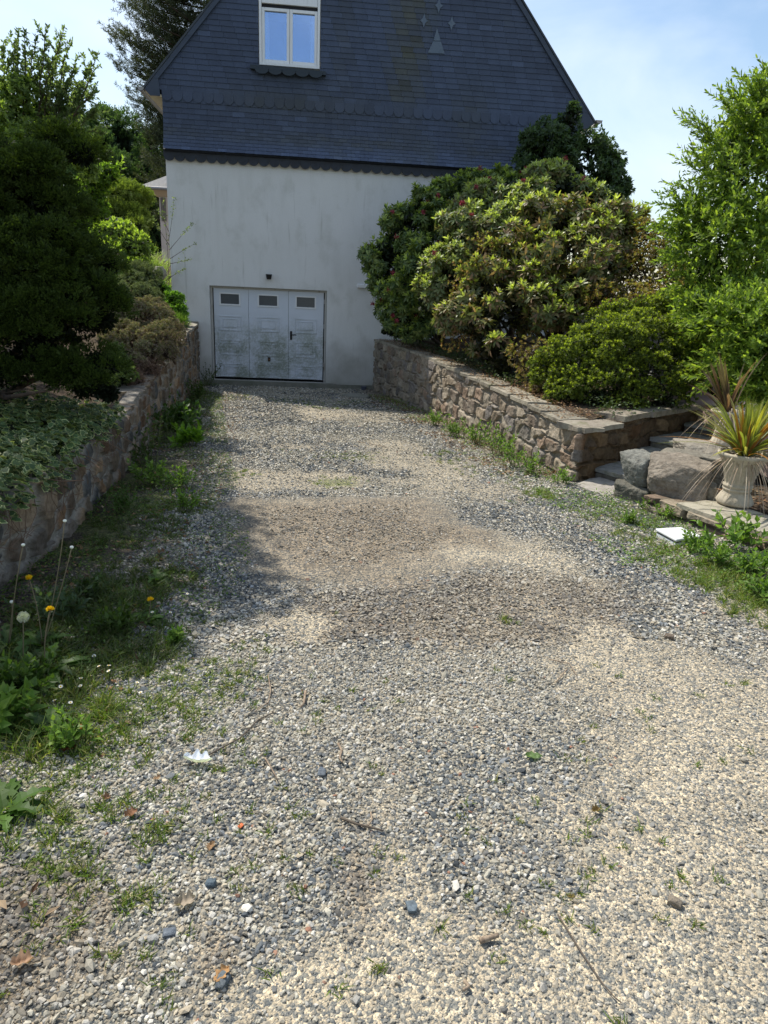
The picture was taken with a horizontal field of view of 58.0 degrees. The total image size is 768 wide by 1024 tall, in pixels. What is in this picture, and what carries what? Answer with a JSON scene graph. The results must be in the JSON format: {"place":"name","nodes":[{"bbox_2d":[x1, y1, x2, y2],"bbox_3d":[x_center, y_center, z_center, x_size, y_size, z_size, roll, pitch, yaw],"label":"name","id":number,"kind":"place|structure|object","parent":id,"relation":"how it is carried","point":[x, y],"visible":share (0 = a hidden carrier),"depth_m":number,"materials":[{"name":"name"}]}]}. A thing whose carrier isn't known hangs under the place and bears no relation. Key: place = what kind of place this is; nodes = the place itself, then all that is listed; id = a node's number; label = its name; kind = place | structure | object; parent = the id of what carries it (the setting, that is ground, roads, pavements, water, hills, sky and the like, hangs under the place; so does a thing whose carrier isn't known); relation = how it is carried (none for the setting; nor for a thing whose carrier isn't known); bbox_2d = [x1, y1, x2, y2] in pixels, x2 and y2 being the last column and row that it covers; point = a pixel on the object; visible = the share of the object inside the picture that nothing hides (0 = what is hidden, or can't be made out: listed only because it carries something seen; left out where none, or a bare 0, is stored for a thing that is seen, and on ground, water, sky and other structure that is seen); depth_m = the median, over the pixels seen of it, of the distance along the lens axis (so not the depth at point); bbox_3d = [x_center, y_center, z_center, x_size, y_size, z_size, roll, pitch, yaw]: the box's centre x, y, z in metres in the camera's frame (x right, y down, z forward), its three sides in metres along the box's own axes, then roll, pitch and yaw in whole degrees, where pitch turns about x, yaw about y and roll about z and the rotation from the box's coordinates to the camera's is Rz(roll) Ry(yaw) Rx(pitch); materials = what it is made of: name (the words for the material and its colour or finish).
{"place":"outdoors","nodes":[
{"label":"outdoors","id":0,"kind":"place"},
{"bbox_2d":[0,253,171,460],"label":"garden soil","id":1,"kind":"structure","parent":0,"point":[40,386],"depth_m":6.88,"materials":[{"name":"soil"}]},
{"bbox_2d":[0,19,113,192],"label":"leafy shrub","id":2,"kind":"object","parent":1,"relation":"on","point":[19,110],"visible":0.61,"depth_m":8.40,"materials":[{"name":"green plant"}]},
{"bbox_2d":[0,111,140,403],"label":"cypress tree","id":3,"kind":"object","parent":1,"relation":"on","point":[59,289],"visible":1,"depth_m":5.37,"materials":[{"name":"green plant"}]},
{"bbox_2d":[63,155,126,235],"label":"leafy shrub","id":4,"kind":"object","parent":1,"relation":"on","point":[100,188],"visible":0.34,"depth_m":10.18,"materials":[{"name":"green plant"}]},
{"bbox_2d":[66,100,164,253],"bbox_3d":[-13.806,-16.756,36.657,8.367,9.334,6.246,6,19,10],"label":"cypress tree","id":5,"kind":"object","parent":1,"relation":"on","point":[120,138],"visible":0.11,"depth_m":35.72,"materials":[{"name":"green plant"}]},
{"bbox_2d":[89,176,156,237],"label":"juniper shrub","id":6,"kind":"object","parent":1,"relation":"on","point":[129,198],"visible":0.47,"depth_m":21.02,"materials":[{"name":"plant"}]},
{"bbox_2d":[89,215,157,284],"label":"laurel shrub","id":7,"kind":"object","parent":1,"relation":"on","point":[107,230],"visible":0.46,"depth_m":14.51,"materials":[{"name":"green plant"}]},
{"bbox_2d":[110,341,139,387],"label":"leafy shrub","id":8,"kind":"object","parent":1,"relation":"on","point":[125,378],"visible":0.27,"depth_m":7.63,"materials":[{"name":"green plant"}]},
{"bbox_2d":[96,294,179,367],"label":"thyme shrub","id":9,"kind":"object","parent":1,"relation":"on","point":[126,332],"visible":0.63,"depth_m":9.36,"materials":[{"name":"green plant"}]},
{"bbox_2d":[117,258,165,300],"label":"wormwood shrub","id":10,"kind":"object","parent":1,"relation":"on","point":[146,284],"visible":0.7,"depth_m":12.83,"materials":[{"name":"green plant"}]},
{"bbox_2d":[122,249,171,288],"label":"grass clump","id":11,"kind":"object","parent":1,"relation":"on","point":[155,262],"visible":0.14,"depth_m":15.30,"materials":[{"name":"green plant"}]},
{"bbox_2d":[97,0,209,227],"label":"pine tree","id":12,"kind":"object","parent":1,"relation":"on","point":[172,32],"visible":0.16,"depth_m":31.20,"materials":[{"name":"green plant"}]},
{"bbox_2d":[143,176,170,261],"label":"house","id":13,"kind":"structure","parent":1,"relation":"on","point":[158,186],"depth_m":26.47,"materials":[{"name":"paint"}]},
{"bbox_2d":[155,279,188,319],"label":"leafy shrub","id":14,"kind":"object","parent":1,"relation":"on","point":[175,300],"visible":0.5,"depth_m":12.91,"materials":[{"name":"green plant"}]},
{"bbox_2d":[152,197,196,277],"bbox_3d":[-4.014,-5.086,13.332,0.838,1.802,0.242,1,18,-5],"label":"sapling","id":15,"kind":"object","parent":1,"relation":"on","point":[159,228],"visible":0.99,"depth_m":13.25,"materials":[{"name":"green plant"}]},
{"bbox_2d":[171,310,192,328],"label":"grass clump","id":16,"kind":"object","parent":1,"relation":"on","point":[183,318],"visible":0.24,"depth_m":12.43,"materials":[{"name":"green plant"}]},
{"bbox_2d":[137,0,602,388],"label":"house","id":17,"kind":"structure","parent":1,"relation":"on","point":[304,141],"depth_m":13.52,"materials":[{"name":"paint"}]},
{"bbox_2d":[210,285,326,381],"bbox_3d":[-2.436,-3.777,14.741,2.400,1.950,0.290,1,18,-5],"label":"garage door","id":18,"kind":"structure","parent":17,"relation":"in","point":[272,334],"depth_m":14.67,"materials":[{"name":"white plastic"}]},
{"bbox_2d":[259,0,319,69],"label":"window","id":19,"kind":"structure","parent":17,"relation":"in","point":[290,7],"depth_m":12.84,"materials":[{"name":"white plastic"}]},
{"bbox_2d":[0,384,767,1023],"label":"driveway","id":20,"kind":"structure","parent":0,"point":[464,555],"depth_m":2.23,"materials":[{"name":"gravel"}]},
{"bbox_2d":[0,543,39,653],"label":"dandelion","id":21,"kind":"object","parent":20,"relation":"on","point":[7,631],"visible":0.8,"depth_m":3.21,"materials":[{"name":"green plant"}]},
{"bbox_2d":[10,949,33,965],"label":"dead leaf","id":22,"kind":"object","parent":20,"relation":"on","point":[22,957],"visible":1,"depth_m":1.67,"materials":[{"name":"plant"}]},
{"bbox_2d":[0,676,49,736],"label":"weed","id":23,"kind":"object","parent":20,"relation":"on","point":[11,703],"visible":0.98,"depth_m":2.59,"materials":[{"name":"green"}]},
{"bbox_2d":[0,778,55,832],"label":"dandelion","id":24,"kind":"object","parent":20,"relation":"on","point":[21,802],"visible":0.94,"depth_m":2.18,"materials":[{"name":"green plant"}]},
{"bbox_2d":[0,645,58,697],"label":"weed","id":25,"kind":"object","parent":20,"relation":"on","point":[31,666],"visible":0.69,"depth_m":2.76,"materials":[{"name":"green"}]},
{"bbox_2d":[0,611,66,664],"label":"dandelion","id":26,"kind":"object","parent":20,"relation":"on","point":[22,642],"visible":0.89,"depth_m":3.06,"materials":[{"name":"green plant"}]},
{"bbox_2d":[13,519,73,651],"bbox_3d":[-1.540,0.365,3.132,0.297,0.584,0.350,-7,21,-28],"label":"dandelion","id":27,"kind":"object","parent":20,"relation":"on","point":[32,636],"visible":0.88,"depth_m":3.21,"materials":[{"name":"green plant"}]},
{"bbox_2d":[17,704,74,752],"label":"weed","id":28,"kind":"object","parent":20,"relation":"on","point":[35,718],"visible":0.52,"depth_m":2.57,"materials":[{"name":"green plant"}]},
{"bbox_2d":[0,606,96,690],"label":"dandelion","id":29,"kind":"object","parent":20,"relation":"on","point":[70,661],"visible":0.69,"depth_m":3.00,"materials":[{"name":"green plant"}]},
{"bbox_2d":[4,574,101,624],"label":"weed","id":30,"kind":"object","parent":20,"relation":"on","point":[43,603],"visible":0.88,"depth_m":3.47,"materials":[{"name":"green"}]},
{"bbox_2d":[42,703,114,749],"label":"weed","id":31,"kind":"object","parent":20,"relation":"on","point":[60,735],"visible":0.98,"depth_m":2.46,"materials":[{"name":"green"}]},
{"bbox_2d":[69,573,109,600],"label":"weed","id":32,"kind":"object","parent":20,"relation":"on","point":[93,589],"visible":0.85,"depth_m":3.75,"materials":[{"name":"green"}]},
{"bbox_2d":[0,321,200,589],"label":"retaining wall","id":33,"kind":"structure","parent":20,"relation":"on","point":[137,401],"depth_m":5.42,"materials":[{"name":"stone"}]},
{"bbox_2d":[0,387,132,563],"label":"ivy","id":34,"kind":"object","parent":33,"relation":"attached to","point":[64,426],"visible":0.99,"depth_m":4.87,"materials":[{"name":"green plant"}]},
{"bbox_2d":[122,354,167,391],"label":"thyme shrub","id":35,"kind":"object","parent":33,"relation":"on","point":[149,365],"visible":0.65,"depth_m":8.40,"materials":[{"name":"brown plant"}]},
{"bbox_2d":[154,321,187,365],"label":"thyme shrub","id":36,"kind":"object","parent":33,"relation":"on","point":[172,352],"visible":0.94,"depth_m":9.19,"materials":[{"name":"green plant"}]},
{"bbox_2d":[83,599,135,635],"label":"weed","id":37,"kind":"object","parent":20,"relation":"on","point":[118,619],"visible":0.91,"depth_m":3.33,"materials":[{"name":"green"}]},
{"bbox_2d":[106,483,150,515],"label":"weed","id":38,"kind":"object","parent":20,"relation":"on","point":[118,501],"visible":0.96,"depth_m":5.30,"materials":[{"name":"green"}]},
{"bbox_2d":[129,412,163,467],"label":"weed","id":39,"kind":"object","parent":20,"relation":"on","point":[143,450],"visible":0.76,"depth_m":6.94,"materials":[{"name":"green"}]},
{"bbox_2d":[126,456,167,488],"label":"weed","id":40,"kind":"object","parent":20,"relation":"on","point":[158,470],"visible":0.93,"depth_m":6.09,"materials":[{"name":"green"}]},
{"bbox_2d":[133,596,164,627],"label":"dandelion","id":41,"kind":"object","parent":20,"relation":"on","point":[157,616],"visible":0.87,"depth_m":3.53,"materials":[{"name":"green plant"}]},
{"bbox_2d":[142,569,169,586],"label":"weed","id":42,"kind":"object","parent":20,"relation":"on","point":[160,575],"visible":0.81,"depth_m":4.11,"materials":[{"name":"green plant"}]},
{"bbox_2d":[162,927,175,938],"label":"stone","id":43,"kind":"object","parent":20,"relation":"on","point":[169,932],"visible":1,"depth_m":1.77,"materials":[{"name":"stone"}]},
{"bbox_2d":[149,462,197,492],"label":"weed","id":44,"kind":"object","parent":20,"relation":"on","point":[179,481],"visible":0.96,"depth_m":6.01,"materials":[{"name":"green"}]},
{"bbox_2d":[150,383,199,440],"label":"weed","id":45,"kind":"object","parent":20,"relation":"on","point":[156,416],"visible":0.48,"depth_m":8.37,"materials":[{"name":"green"}]},
{"bbox_2d":[163,622,186,643],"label":"weed","id":46,"kind":"object","parent":20,"relation":"on","point":[174,633],"visible":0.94,"depth_m":3.27,"materials":[{"name":"green"}]},
{"bbox_2d":[160,398,205,427],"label":"weed","id":47,"kind":"object","parent":20,"relation":"on","point":[182,415],"visible":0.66,"depth_m":9.01,"materials":[{"name":"green"}]},
{"bbox_2d":[174,890,194,905],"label":"dead leaf","id":48,"kind":"object","parent":20,"relation":"on","point":[183,899],"visible":1,"depth_m":1.86,"materials":[{"name":"plant"}]},
{"bbox_2d":[169,487,203,513],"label":"weed","id":49,"kind":"object","parent":20,"relation":"on","point":[182,500],"visible":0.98,"depth_m":5.38,"materials":[{"name":"green"}]},
{"bbox_2d":[168,420,206,447],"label":"weed","id":50,"kind":"object","parent":20,"relation":"on","point":[189,434],"visible":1,"depth_m":7.96,"materials":[{"name":"green"}]},
{"bbox_2d":[184,378,205,401],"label":"weed","id":51,"kind":"object","parent":20,"relation":"on","point":[197,393],"visible":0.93,"depth_m":11.78,"materials":[{"name":"green"}]},
{"bbox_2d":[183,749,211,761],"bbox_3d":[-0.651,0.860,2.423,0.100,0.037,0.056,1,18,-5],"label":"tissue","id":52,"kind":"object","parent":20,"relation":"on","point":[196,756],"visible":1,"depth_m":2.43,"materials":[{"name":"paper"}]},
{"bbox_2d":[198,362,221,386],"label":"weed","id":53,"kind":"object","parent":20,"relation":"on","point":[211,377],"visible":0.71,"depth_m":14.31,"materials":[{"name":"green"}]},
{"bbox_2d":[215,970,230,989],"bbox_3d":[-0.387,1.116,1.648,0.031,0.020,0.042,9,19,18],"label":"stone","id":54,"kind":"object","parent":20,"relation":"on","point":[223,983],"visible":0.99,"depth_m":1.64,"materials":[{"name":"stone"}]},
{"bbox_2d":[188,712,272,765],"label":"twig","id":55,"kind":"object","parent":20,"relation":"on","point":[244,733],"visible":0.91,"depth_m":2.56,"materials":[{"name":"brown"}]},
{"bbox_2d":[0,383,756,703],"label":"creeping weeds","id":56,"kind":"object","parent":20,"relation":"on","point":[156,513],"visible":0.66,"depth_m":4.95,"materials":[{"name":"green plant"}]},
{"bbox_2d":[0,393,767,1023],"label":"grass","id":57,"kind":"structure","parent":20,"relation":"on","point":[104,655],"depth_m":2.88,"materials":[{"name":"green plant"}]},
{"bbox_2d":[0,339,767,949],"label":"leaf litter","id":58,"kind":"object","parent":20,"relation":"on","point":[22,903],"visible":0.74,"depth_m":7.54,"materials":[{"name":"plant"}]},
{"bbox_2d":[405,900,417,913],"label":"stone","id":59,"kind":"object","parent":20,"relation":"on","point":[411,905],"visible":1,"depth_m":1.86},
{"bbox_2d":[424,407,446,425],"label":"weed","id":60,"kind":"object","parent":20,"relation":"on","point":[433,418],"visible":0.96,"depth_m":10.38,"materials":[{"name":"green"}]},
{"bbox_2d":[438,413,474,437],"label":"weed","id":61,"kind":"object","parent":20,"relation":"on","point":[453,430],"visible":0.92,"depth_m":9.41,"materials":[{"name":"green"}]},
{"bbox_2d":[465,419,495,444],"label":"weed","id":62,"kind":"object","parent":20,"relation":"on","point":[472,433],"visible":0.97,"depth_m":8.95,"materials":[{"name":"green"}]},
{"bbox_2d":[482,422,518,456],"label":"weed","id":63,"kind":"object","parent":20,"relation":"on","point":[501,442],"visible":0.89,"depth_m":8.24,"materials":[{"name":"green"}]},
{"bbox_2d":[500,442,543,468],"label":"weed","id":64,"kind":"object","parent":20,"relation":"on","point":[509,453],"visible":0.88,"depth_m":7.63,"materials":[{"name":"green"}]},
{"bbox_2d":[514,448,544,475],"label":"weed","id":65,"kind":"object","parent":20,"relation":"on","point":[529,466],"visible":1,"depth_m":7.32,"materials":[{"name":"green"}]},
{"bbox_2d":[372,339,700,481],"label":"retaining wall","id":66,"kind":"structure","parent":20,"relation":"on","point":[582,448],"depth_m":8.41,"materials":[{"name":"stone"}]},
{"bbox_2d":[393,295,708,419],"bbox_3d":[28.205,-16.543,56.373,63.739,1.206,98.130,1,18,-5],"label":"garden bed","id":67,"kind":"object","parent":66,"relation":"in","point":[592,408],"visible":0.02,"depth_m":9.58,"materials":[{"name":"soil"}]},
{"bbox_2d":[356,162,521,348],"bbox_3d":[1.125,-4.658,12.660,3.246,3.392,2.440,1,18,-5],"label":"rhododendron","id":68,"kind":"object","parent":67,"relation":"on","point":[401,245],"visible":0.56,"depth_m":12.49,"materials":[{"name":"green plant"}]},
{"bbox_2d":[440,228,516,364],"bbox_3d":[1.449,-3.341,10.768,0.905,2.090,1.608,19,24,40],"label":"azalea","id":69,"kind":"object","parent":67,"relation":"on","point":[454,344],"visible":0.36,"depth_m":10.59,"materials":[{"name":"green plant"}]},
{"bbox_2d":[410,155,610,355],"bbox_3d":[2.106,-4.228,11.555,3.079,3.340,2.214,7,19,14],"label":"rhododendron","id":70,"kind":"object","parent":67,"relation":"on","point":[480,205],"visible":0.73,"depth_m":11.19,"materials":[{"name":"green plant"}]},
{"bbox_2d":[503,335,577,402],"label":"azalea","id":71,"kind":"object","parent":67,"relation":"on","point":[525,353],"visible":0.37,"depth_m":9.12,"materials":[{"name":"green plant"}]},
{"bbox_2d":[430,190,652,378],"bbox_3d":[2.432,-3.460,10.377,3.304,2.706,2.182,-8,21,-30],"label":"rhododendron","id":72,"kind":"object","parent":67,"relation":"on","point":[538,288],"visible":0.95,"depth_m":10.01,"materials":[{"name":"green plant"}]},
{"bbox_2d":[401,338,696,417],"bbox_3d":[1.927,-2.340,10.963,1.604,0.308,7.904,-2,19,-15],"label":"ground ivy","id":73,"kind":"object","parent":67,"relation":"on","point":[444,352],"visible":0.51,"depth_m":10.18,"materials":[{"name":"green plant"}]},
{"bbox_2d":[509,99,635,342],"bbox_3d":[3.430,-5.224,12.961,2.424,4.465,1.424,7,19,13],"label":"camellia tree","id":74,"kind":"object","parent":67,"relation":"on","point":[610,164],"visible":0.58,"depth_m":12.37,"materials":[{"name":"green plant"}]},
{"bbox_2d":[525,282,708,409],"bbox_3d":[3.346,-2.159,8.842,3.163,1.592,1.981,-15,25,-42],"label":"azalea","id":75,"kind":"object","parent":67,"relation":"on","point":[615,326],"visible":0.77,"depth_m":8.14,"materials":[{"name":"green plant"}]},
{"bbox_2d":[576,216,697,355],"bbox_3d":[3.686,-3.097,9.927,1.552,2.257,1.950,12,20,26],"label":"azalea","id":76,"kind":"object","parent":67,"relation":"on","point":[641,286],"visible":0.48,"depth_m":9.82,"materials":[{"name":"green plant"}]},
{"bbox_2d":[551,465,575,484],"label":"weed","id":77,"kind":"object","parent":20,"relation":"on","point":[565,479],"visible":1,"depth_m":6.94,"materials":[{"name":"green"}]},
{"bbox_2d":[557,914,620,1002],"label":"twig","id":78,"kind":"object","parent":20,"relation":"on","point":[586,958],"visible":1,"depth_m":1.74,"materials":[{"name":"brown"}]},
{"bbox_2d":[620,509,646,524],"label":"weed","id":79,"kind":"object","parent":20,"relation":"on","point":[632,516],"visible":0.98,"depth_m":5.66,"materials":[{"name":"green"}]},
{"bbox_2d":[575,421,714,495],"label":"stone steps","id":80,"kind":"structure","parent":20,"relation":"on","point":[607,475],"depth_m":7.65,"materials":[{"name":"stone"}]},
{"bbox_2d":[613,479,650,502],"bbox_3d":[2.366,-0.129,6.488,0.303,0.322,0.373,-11,23,-37],"label":"boulder","id":81,"kind":"object","parent":80,"relation":"on","point":[624,488],"visible":0.3,"depth_m":6.38,"materials":[{"name":"stone"}]},
{"bbox_2d":[620,449,650,486],"bbox_3d":[2.370,-0.387,6.434,0.286,0.356,0.336,-6,20,-25],"label":"boulder","id":82,"kind":"object","parent":81,"relation":"on","point":[635,464],"visible":0.67,"depth_m":6.33,"materials":[{"name":"stone"}]},
{"bbox_2d":[673,438,721,455],"bbox_3d":[3.231,-0.558,6.878,0.620,0.257,0.537,4,18,3],"label":"boulder","id":83,"kind":"object","parent":80,"relation":"on","point":[699,446],"visible":0.26,"depth_m":6.77,"materials":[{"name":"stone"}]},
{"bbox_2d":[710,408,744,446],"bbox_3d":[3.345,-0.827,6.796,0.314,0.344,0.314,1,18,-5],"label":"stone urn","id":84,"kind":"object","parent":83,"relation":"on","point":[713,439],"visible":0.27,"depth_m":6.75,"materials":[{"name":"stone"}]},
{"bbox_2d":[687,355,760,453],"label":"flax plant","id":85,"kind":"object","parent":84,"relation":"in","point":[725,401],"visible":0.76,"depth_m":6.64,"materials":[{"name":"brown plant"}]},
{"bbox_2d":[653,500,679,520],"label":"weed","id":86,"kind":"object","parent":20,"relation":"on","point":[668,513],"visible":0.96,"depth_m":5.83,"materials":[{"name":"green"}]},
{"bbox_2d":[667,893,682,909],"bbox_3d":[0.806,1.081,1.919,0.038,0.026,0.028,13,21,29],"label":"stone","id":87,"kind":"object","parent":20,"relation":"on","point":[675,902],"visible":1,"depth_m":1.91,"materials":[{"name":"stone"}]},
{"bbox_2d":[656,527,699,544],"bbox_3d":[2.254,0.206,5.301,0.258,0.102,0.249,-3,19,-17],"label":"meter box","id":88,"kind":"object","parent":20,"relation":"on","point":[673,534],"visible":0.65,"depth_m":5.27,"materials":[{"name":"white plastic"}]},
{"bbox_2d":[681,525,716,554],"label":"weed","id":89,"kind":"object","parent":20,"relation":"on","point":[694,544],"visible":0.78,"depth_m":4.99,"materials":[{"name":"green"}]},
{"bbox_2d":[642,494,767,551],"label":"wall","id":90,"kind":"structure","parent":20,"relation":"on","point":[687,511],"depth_m":5.66,"materials":[{"name":"stone"}]},
{"bbox_2d":[715,447,767,507],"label":"stone urn","id":91,"kind":"object","parent":90,"relation":"on","point":[736,498],"visible":0.81,"depth_m":5.68,"materials":[{"name":"stone"}]},
{"bbox_2d":[663,395,767,521],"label":"flax plant","id":92,"kind":"object","parent":91,"relation":"in","point":[750,434],"visible":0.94,"depth_m":5.59,"materials":[{"name":"green plant"}]},
{"bbox_2d":[698,536,750,567],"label":"weed","id":93,"kind":"object","parent":20,"relation":"on","point":[722,555],"visible":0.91,"depth_m":4.72,"materials":[{"name":"green"}]},
{"bbox_2d":[691,507,767,554],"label":"weed","id":94,"kind":"object","parent":20,"relation":"on","point":[740,530],"visible":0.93,"depth_m":5.03,"materials":[{"name":"green"}]},
{"bbox_2d":[733,547,767,580],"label":"weed","id":95,"kind":"object","parent":20,"relation":"on","point":[754,564],"visible":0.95,"depth_m":4.56,"materials":[{"name":"green"}]},
{"bbox_2d":[739,568,767,602],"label":"weed","id":96,"kind":"object","parent":20,"relation":"on","point":[761,585],"visible":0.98,"depth_m":4.21,"materials":[{"name":"green"}]},
{"bbox_2d":[0,0,767,294],"label":"sky","id":97,"kind":"structure","parent":0,"point":[631,62],"materials":[{"name":"blue"}]},
{"bbox_2d":[644,384,767,476],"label":"patio","id":98,"kind":"structure","parent":0,"point":[707,400],"depth_m":8.87,"materials":[{"name":"stone"}]},
{"bbox_2d":[637,54,767,418],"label":"willow leaved shrub","id":99,"kind":"object","parent":98,"relation":"on","point":[727,310],"visible":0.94,"depth_m":7.42,"materials":[{"name":"green plant"}]},
{"bbox_2d":[646,485,767,514],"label":"urn bed","id":100,"kind":"object","parent":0,"point":[765,503],"visible":0.14,"depth_m":6.08,"materials":[{"name":"soil"}]},
{"bbox_2d":[647,451,712,501],"bbox_3d":[2.622,-0.283,6.192,0.536,0.428,0.442,11,20,24],"label":"boulder","id":101,"kind":"object","parent":100,"relation":"on","point":[670,474],"visible":0.79,"depth_m":6.05,"materials":[{"name":"stone"}]},
{"bbox_2d":[660,448,723,489],"bbox_3d":[2.941,-0.418,6.585,0.736,0.342,0.509,8,19,15],"label":"boulder","id":102,"kind":"object","parent":100,"relation":"on","point":[718,478],"visible":0.27,"depth_m":6.34,"materials":[{"name":"stone"}]},
{"bbox_2d":[706,482,716,499],"bbox_3d":[2.828,-0.179,6.089,0.223,0.167,0.244,15,22,32],"label":"boulder","id":103,"kind":"object","parent":100,"relation":"on","point":[712,490],"visible":0.41,"depth_m":5.96,"materials":[{"name":"stone"}]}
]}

